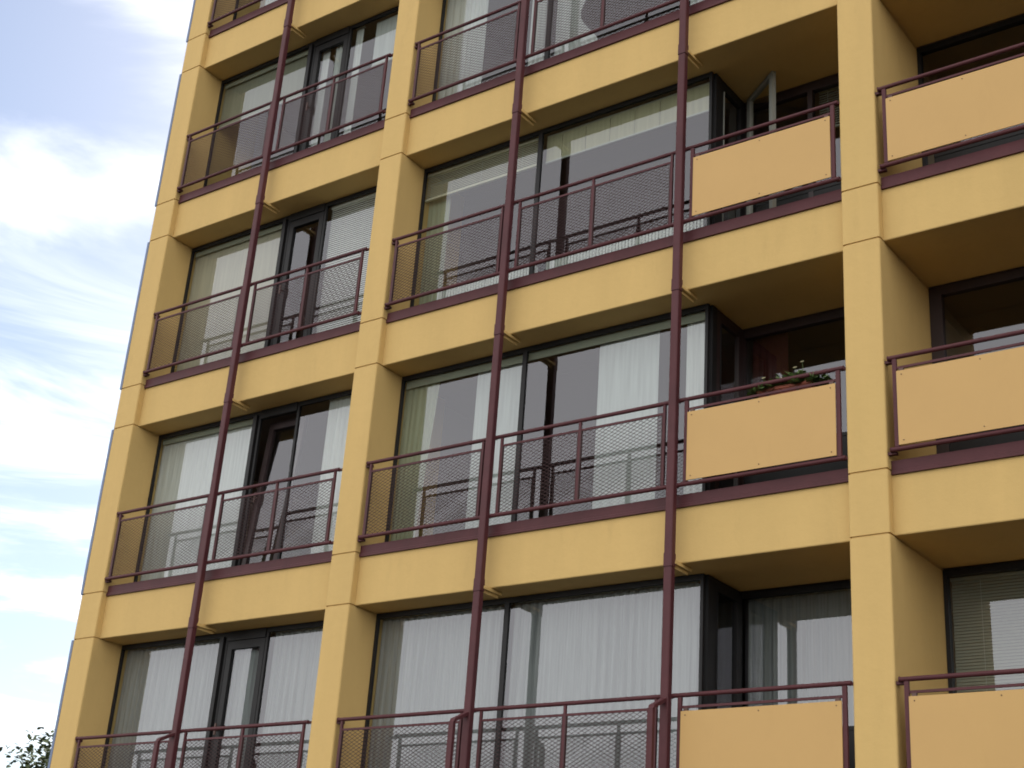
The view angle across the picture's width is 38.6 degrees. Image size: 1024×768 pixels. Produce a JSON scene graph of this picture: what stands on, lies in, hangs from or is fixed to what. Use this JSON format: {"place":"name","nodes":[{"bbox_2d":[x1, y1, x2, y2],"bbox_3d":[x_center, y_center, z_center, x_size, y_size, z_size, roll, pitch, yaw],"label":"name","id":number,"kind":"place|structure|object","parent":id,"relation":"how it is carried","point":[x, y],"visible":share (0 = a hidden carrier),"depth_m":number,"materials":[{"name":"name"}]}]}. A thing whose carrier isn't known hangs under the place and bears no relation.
{"place":"outdoors","nodes":[
{"label":"outdoors","id":0,"kind":"place"},
{"bbox_2d":[0,0,193,767],"label":"sky","id":1,"kind":"structure","parent":0,"point":[88,88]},
{"label":"ground","id":2,"kind":"structure","parent":0,"visible":0},
{"bbox_2d":[0,727,54,767],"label":"broadleaf tree","id":3,"kind":"object","parent":2,"relation":"on","point":[42,758],"visible":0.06,"depth_m":28.23,"materials":[{"name":"green plant"}]},
{"bbox_2d":[47,0,1023,767],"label":"apartment building","id":4,"kind":"structure","parent":2,"relation":"on","point":[869,254],"depth_m":15.31,"materials":[{"name":"paint"}]},
{"bbox_2d":[107,639,219,767],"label":"sheer curtain","id":5,"kind":"object","parent":4,"relation":"hanging from","point":[149,691],"visible":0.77,"depth_m":17.49,"materials":[{"name":"grey fabric"}]},
{"bbox_2d":[101,632,228,767],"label":"window","id":6,"kind":"structure","parent":4,"relation":"in","point":[213,636],"depth_m":17.66,"materials":[{"name":"paint"}]},
{"bbox_2d":[140,418,252,580],"bbox_3d":[-3.929,1.551,18.367,1.832,2.163,0.030,-13,-29,34],"label":"sheer curtain","id":7,"kind":"object","parent":4,"relation":"hanging from","point":[186,468],"visible":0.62,"depth_m":18.49,"materials":[{"name":"white fabric"}]},
{"bbox_2d":[133,411,262,581],"bbox_3d":[-3.942,1.543,18.278,1.901,2.251,0.034,-13,-29,34],"label":"window","id":8,"kind":"structure","parent":4,"relation":"in","point":[249,416],"depth_m":18.58,"materials":[{"name":"paint"}]},
{"bbox_2d":[177,229,281,370],"bbox_3d":[-3.730,-1.005,19.490,1.800,2.120,0.050,-13,-29,34],"label":"sheer curtain","id":9,"kind":"object","parent":4,"relation":"attached to","point":[218,271],"visible":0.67,"depth_m":19.62,"materials":[{"name":"beige fabric"}]},
{"bbox_2d":[170,215,289,372],"bbox_3d":[-3.750,-1.021,19.387,1.901,2.251,0.034,-13,-29,34],"label":"window","id":10,"kind":"structure","parent":4,"relation":"in","point":[279,221],"depth_m":19.82,"materials":[{"name":"paint"}]},
{"bbox_2d":[233,0,238,19],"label":"window","id":11,"kind":"structure","parent":4,"relation":"in","point":[235,14],"depth_m":21.94,"materials":[{"name":"paint"}]},
{"bbox_2d":[210,637,265,767],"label":"balcony door","id":12,"kind":"structure","parent":4,"relation":"in","point":[259,643],"depth_m":16.66,"materials":[{"name":"paint"}]},
{"bbox_2d":[219,633,271,767],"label":"sheer curtain","id":13,"kind":"object","parent":4,"relation":"hanging from","point":[242,688],"visible":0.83,"depth_m":16.70,"materials":[{"name":"grey fabric"}]},
{"bbox_2d":[203,41,315,186],"bbox_3d":[-3.558,-3.584,20.496,1.901,2.251,0.034,-13,-29,34],"label":"window","id":14,"kind":"structure","parent":4,"relation":"in","point":[301,49],"depth_m":20.96,"materials":[{"name":"paint"}]},
{"bbox_2d":[219,55,307,128],"bbox_3d":[-3.490,-4.200,20.873,1.800,0.740,0.050,-13,-29,34],"label":"roller blind","id":15,"kind":"object","parent":4,"relation":"attached to","point":[249,94],"visible":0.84,"depth_m":20.93,"materials":[{"name":"grey fabric"}]},
{"bbox_2d":[265,0,275,5],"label":"sheer curtain","id":16,"kind":"object","parent":4,"relation":"hanging from","point":[267,2],"visible":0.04,"depth_m":21.65,"materials":[{"name":"white fabric"}]},
{"bbox_2d":[241,416,308,564],"bbox_3d":[-2.885,1.367,17.608,0.606,2.081,0.103,-13,-33,34],"label":"balcony door","id":17,"kind":"structure","parent":4,"relation":"in","point":[288,424],"depth_m":17.79,"materials":[{"name":"brown paint"}]},
{"bbox_2d":[248,620,323,767],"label":"window","id":18,"kind":"structure","parent":4,"relation":"in","point":[317,623],"depth_m":16.43,"materials":[{"name":"paint"}]},
{"bbox_2d":[258,626,322,767],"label":"sheer curtain","id":19,"kind":"object","parent":4,"relation":"hanging from","point":[293,677],"visible":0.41,"depth_m":16.27,"materials":[{"name":"grey fabric"}]},
{"bbox_2d":[272,211,324,344],"bbox_3d":[-2.741,-1.228,18.658,0.606,2.081,0.102,-13,-29,34],"label":"balcony door","id":20,"kind":"structure","parent":4,"relation":"in","point":[319,217],"depth_m":18.83,"materials":[{"name":"paint"}]},
{"bbox_2d":[277,389,351,558],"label":"window","id":21,"kind":"structure","parent":4,"relation":"in","point":[348,392],"depth_m":17.51,"materials":[{"name":"paint"}]},
{"bbox_2d":[310,49,330,146],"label":"narrow curtain","id":22,"kind":"object","parent":4,"relation":"hanging from","point":[324,70],"visible":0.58,"depth_m":20.04,"materials":[{"name":"white fabric"}]},
{"bbox_2d":[301,33,348,149],"bbox_3d":[-2.548,-3.791,19.768,0.606,2.081,0.102,-13,-29,34],"label":"balcony door","id":23,"kind":"structure","parent":4,"relation":"in","point":[343,40],"depth_m":19.98,"materials":[{"name":"paint"}]},
{"bbox_2d":[310,395,350,553],"bbox_3d":[-1.924,1.099,16.976,0.850,2.163,0.030,-13,-29,34],"label":"sheer curtain","id":24,"kind":"object","parent":4,"relation":"hanging from","point":[336,434],"visible":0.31,"depth_m":17.22,"materials":[{"name":"white fabric"}]},
{"bbox_2d":[324,44,342,141],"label":"narrow curtain","id":25,"kind":"object","parent":4,"relation":"hanging from","point":[336,69],"visible":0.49,"depth_m":20.01,"materials":[{"name":"white fabric"}]},
{"bbox_2d":[308,186,376,334],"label":"window","id":26,"kind":"structure","parent":4,"relation":"in","point":[373,189],"depth_m":18.64,"materials":[{"name":"paint"}]},
{"bbox_2d":[316,193,375,332],"bbox_3d":[-1.900,-1.425,18.188,1.220,2.110,0.040,-13,-29,34],"label":"venetian blind","id":27,"kind":"object","parent":4,"relation":"attached to","point":[352,202],"visible":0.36,"depth_m":18.43,"materials":[{"name":"white paint"}]},
{"bbox_2d":[343,25,365,134],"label":"narrow curtain","id":28,"kind":"object","parent":4,"relation":"hanging from","point":[358,49],"visible":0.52,"depth_m":19.77,"materials":[{"name":"white fabric"}]},
{"bbox_2d":[335,5,398,137],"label":"window","id":29,"kind":"structure","parent":4,"relation":"in","point":[395,9],"depth_m":19.77,"materials":[{"name":"paint"}]},
{"bbox_2d":[371,14,397,66],"bbox_3d":[-1.495,-4.649,19.488,0.860,0.740,0.050,-13,-29,34],"label":"roller blind","id":30,"kind":"object","parent":4,"relation":"attached to","point":[385,37],"visible":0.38,"depth_m":19.62,"materials":[{"name":"white fabric"}]},
{"bbox_2d":[391,373,443,540],"bbox_3d":[-1.079,0.908,16.388,0.535,2.163,0.035,-13,-29,34],"label":"side curtain","id":31,"kind":"object","parent":4,"relation":"hanging from","point":[419,411],"visible":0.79,"depth_m":16.50,"materials":[{"name":"beige fabric"}]},
{"bbox_2d":[419,178,453,304],"bbox_3d":[-0.925,-1.553,17.570,0.355,2.028,0.030,-13,-29,34],"label":"side curtain","id":32,"kind":"object","parent":4,"relation":"hanging from","point":[439,211],"visible":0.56,"depth_m":17.65,"materials":[{"name":"beige fabric"}]},
{"bbox_2d":[367,603,512,767],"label":"sheer curtain","id":33,"kind":"object","parent":4,"relation":"hanging from","point":[422,662],"visible":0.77,"depth_m":15.13,"materials":[{"name":"grey fabric"}]},
{"bbox_2d":[437,0,488,99],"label":"sheer curtain","id":34,"kind":"object","parent":4,"relation":"hanging from","point":[459,12],"visible":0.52,"depth_m":18.60,"materials":[{"name":"white fabric"}]},
{"bbox_2d":[425,138,537,202],"bbox_3d":[-0.350,-2.553,17.497,1.720,0.380,0.040,-13,-29,34],"label":"venetian blind","id":35,"kind":"object","parent":4,"relation":"attached to","point":[479,160],"visible":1,"depth_m":17.52,"materials":[{"name":"beige paint"}]},
{"bbox_2d":[431,265,537,300],"bbox_3d":[-0.343,-0.966,16.852,1.496,0.500,0.060,-13,-29,34],"label":"radiator","id":36,"kind":"object","parent":4,"relation":"on","point":[481,283],"visible":0.2,"depth_m":16.92,"materials":[{"name":"white metal"}]},
{"bbox_2d":[432,0,553,101],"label":"window","id":37,"kind":"structure","parent":4,"relation":"in","point":[547,54],"depth_m":18.48,"materials":[{"name":"paint"}]},
{"bbox_2d":[465,363,521,528],"bbox_3d":[-0.175,0.735,15.763,0.680,2.110,0.018,-13,-29,34],"label":"panel curtain","id":38,"kind":"object","parent":4,"relation":"hanging from","point":[509,399],"visible":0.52,"depth_m":15.86,"materials":[{"name":"white fabric"}]},
{"bbox_2d":[360,573,704,767],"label":"window","id":39,"kind":"structure","parent":4,"relation":"in","point":[696,577],"depth_m":14.51,"materials":[{"name":"paint"}]},
{"bbox_2d":[528,0,547,65],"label":"narrow curtain","id":40,"kind":"object","parent":4,"relation":"hanging from","point":[535,59],"visible":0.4,"depth_m":17.80,"materials":[{"name":"white fabric"}]},
{"bbox_2d":[385,304,709,541],"bbox_3d":[0.282,0.592,15.348,4.005,2.251,0.034,-13,-29,34],"label":"window","id":41,"kind":"structure","parent":4,"relation":"in","point":[525,351],"depth_m":15.62,"materials":[{"name":"paint"}]},
{"bbox_2d":[410,72,713,306],"bbox_3d":[0.474,-1.972,16.457,4.005,2.251,0.034,-13,-29,34],"label":"window","id":42,"kind":"structure","parent":4,"relation":"in","point":[710,75],"depth_m":16.75,"materials":[{"name":"paint"}]},
{"bbox_2d":[554,0,597,55],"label":"tied curtain","id":43,"kind":"object","parent":4,"relation":"hanging from","point":[576,44],"visible":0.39,"depth_m":17.50,"materials":[{"name":"white fabric"}]},
{"bbox_2d":[503,581,699,767],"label":"sheer curtain","id":44,"kind":"object","parent":4,"relation":"hanging from","point":[602,645],"visible":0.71,"depth_m":13.98,"materials":[{"name":"grey fabric"}]},
{"bbox_2d":[546,219,705,269],"bbox_3d":[1.194,-1.312,15.787,2.000,0.500,0.060,-13,-29,34],"label":"radiator","id":45,"kind":"object","parent":4,"relation":"on","point":[623,244],"visible":0.26,"depth_m":15.85,"materials":[{"name":"white metal"}]},
{"bbox_2d":[592,330,660,508],"bbox_3d":[1.158,0.434,14.838,0.740,2.110,0.018,-13,-29,34],"label":"panel curtain","id":46,"kind":"object","parent":4,"relation":"hanging from","point":[628,378],"visible":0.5,"depth_m":14.90,"materials":[{"name":"white fabric"}]},
{"bbox_2d":[545,82,708,163],"bbox_3d":[1.292,-2.914,16.390,2.175,0.390,0.050,-13,-29,34],"label":"roller blind","id":47,"kind":"object","parent":4,"relation":"attached to","point":[643,118],"visible":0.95,"depth_m":16.39,"materials":[{"name":"beige fabric"}]},
{"bbox_2d":[683,311,704,493],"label":"sheer curtain","id":48,"kind":"object","parent":4,"relation":"hanging from","point":[695,358],"visible":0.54,"depth_m":14.59,"materials":[{"name":"white fabric"}]},
{"bbox_2d":[691,0,702,4],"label":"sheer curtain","id":49,"kind":"object","parent":4,"relation":"hanging from","point":[694,1],"visible":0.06,"depth_m":16.42,"materials":[{"name":"white fabric"}]},
{"bbox_2d":[712,578,741,708],"bbox_3d":[1.952,2.941,13.421,0.059,2.251,0.573,-13,-29,34],"label":"loggia door","id":50,"kind":"structure","parent":4,"relation":"in","point":[720,588],"depth_m":13.72,"materials":[{"name":"paint"}]},
{"bbox_2d":[715,309,743,488],"bbox_3d":[2.144,0.378,14.530,0.059,2.251,0.573,-13,-29,34],"label":"loggia door","id":51,"kind":"structure","parent":4,"relation":"in","point":[723,321],"depth_m":14.86,"materials":[{"name":"brown paint"}]},
{"bbox_2d":[719,79,744,221],"bbox_3d":[2.336,-2.186,15.639,0.059,2.251,0.573,-13,-29,34],"label":"loggia door","id":52,"kind":"structure","parent":4,"relation":"in","point":[726,91],"depth_m":15.97,"materials":[{"name":"paint"}]},
{"bbox_2d":[753,332,787,398],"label":"dark curtain","id":53,"kind":"object","parent":4,"relation":"hanging from","point":[770,357],"visible":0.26,"depth_m":15.02,"materials":[{"name":"red fabric"}]},
{"bbox_2d":[745,361,831,398],"bbox_3d":[2.541,0.006,13.361,0.857,0.417,0.430,-13,-29,34],"label":"flower box","id":54,"kind":"object","parent":4,"relation":"attached to","point":[793,382],"visible":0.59,"depth_m":13.27,"materials":[{"name":"ceramic"}]},
{"bbox_2d":[745,74,838,210],"bbox_3d":[3.171,-2.216,15.425,1.668,2.251,0.070,-13,-29,34],"label":"window","id":55,"kind":"structure","parent":4,"relation":"in","point":[809,90],"depth_m":15.86,"materials":[{"name":"brown paint"}]},
{"bbox_2d":[743,308,844,484],"bbox_3d":[2.979,0.348,14.316,1.668,2.251,0.070,-13,-29,34],"label":"window","id":56,"kind":"structure","parent":4,"relation":"in","point":[835,315],"depth_m":14.88,"materials":[{"name":"brown paint"}]},
{"bbox_2d":[741,581,850,706],"bbox_3d":[2.787,2.912,13.207,1.668,2.251,0.070,-13,-29,34],"label":"window","id":57,"kind":"structure","parent":4,"relation":"in","point":[843,585],"depth_m":13.77,"materials":[{"name":"paint"}]},
{"bbox_2d":[748,589,853,725],"bbox_3d":[2.866,2.915,13.275,1.620,2.163,0.062,-13,-29,34],"label":"sheer curtain","id":58,"kind":"object","parent":4,"relation":"hanging from","point":[800,639],"visible":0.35,"depth_m":13.64,"materials":[{"name":"grey fabric"}]},
{"bbox_2d":[818,86,839,127],"bbox_3d":[3.602,-3.005,15.578,0.710,0.530,0.040,-13,-29,34],"label":"venetian blind","id":59,"kind":"object","parent":4,"relation":"attached to","point":[827,94],"visible":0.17,"depth_m":15.76,"materials":[{"name":"grey paint"}]},
{"bbox_2d":[917,14,1023,165],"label":"window","id":60,"kind":"structure","parent":4,"relation":"in","point":[1019,20],"depth_m":14.87,"materials":[{"name":"paint"}]},
{"bbox_2d":[929,268,1023,453],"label":"window","id":61,"kind":"structure","parent":4,"relation":"in","point":[937,294],"depth_m":13.82,"materials":[{"name":"brown paint"}]},
{"bbox_2d":[943,561,1023,693],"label":"window","id":62,"kind":"structure","parent":4,"relation":"in","point":[1012,566],"depth_m":12.74,"materials":[{"name":"paint"}]},
{"bbox_2d":[950,570,1023,692],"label":"venetian blind","id":63,"kind":"object","parent":4,"relation":"attached to","point":[983,579],"visible":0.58,"depth_m":12.63,"materials":[{"name":"grey paint"}]}
]}

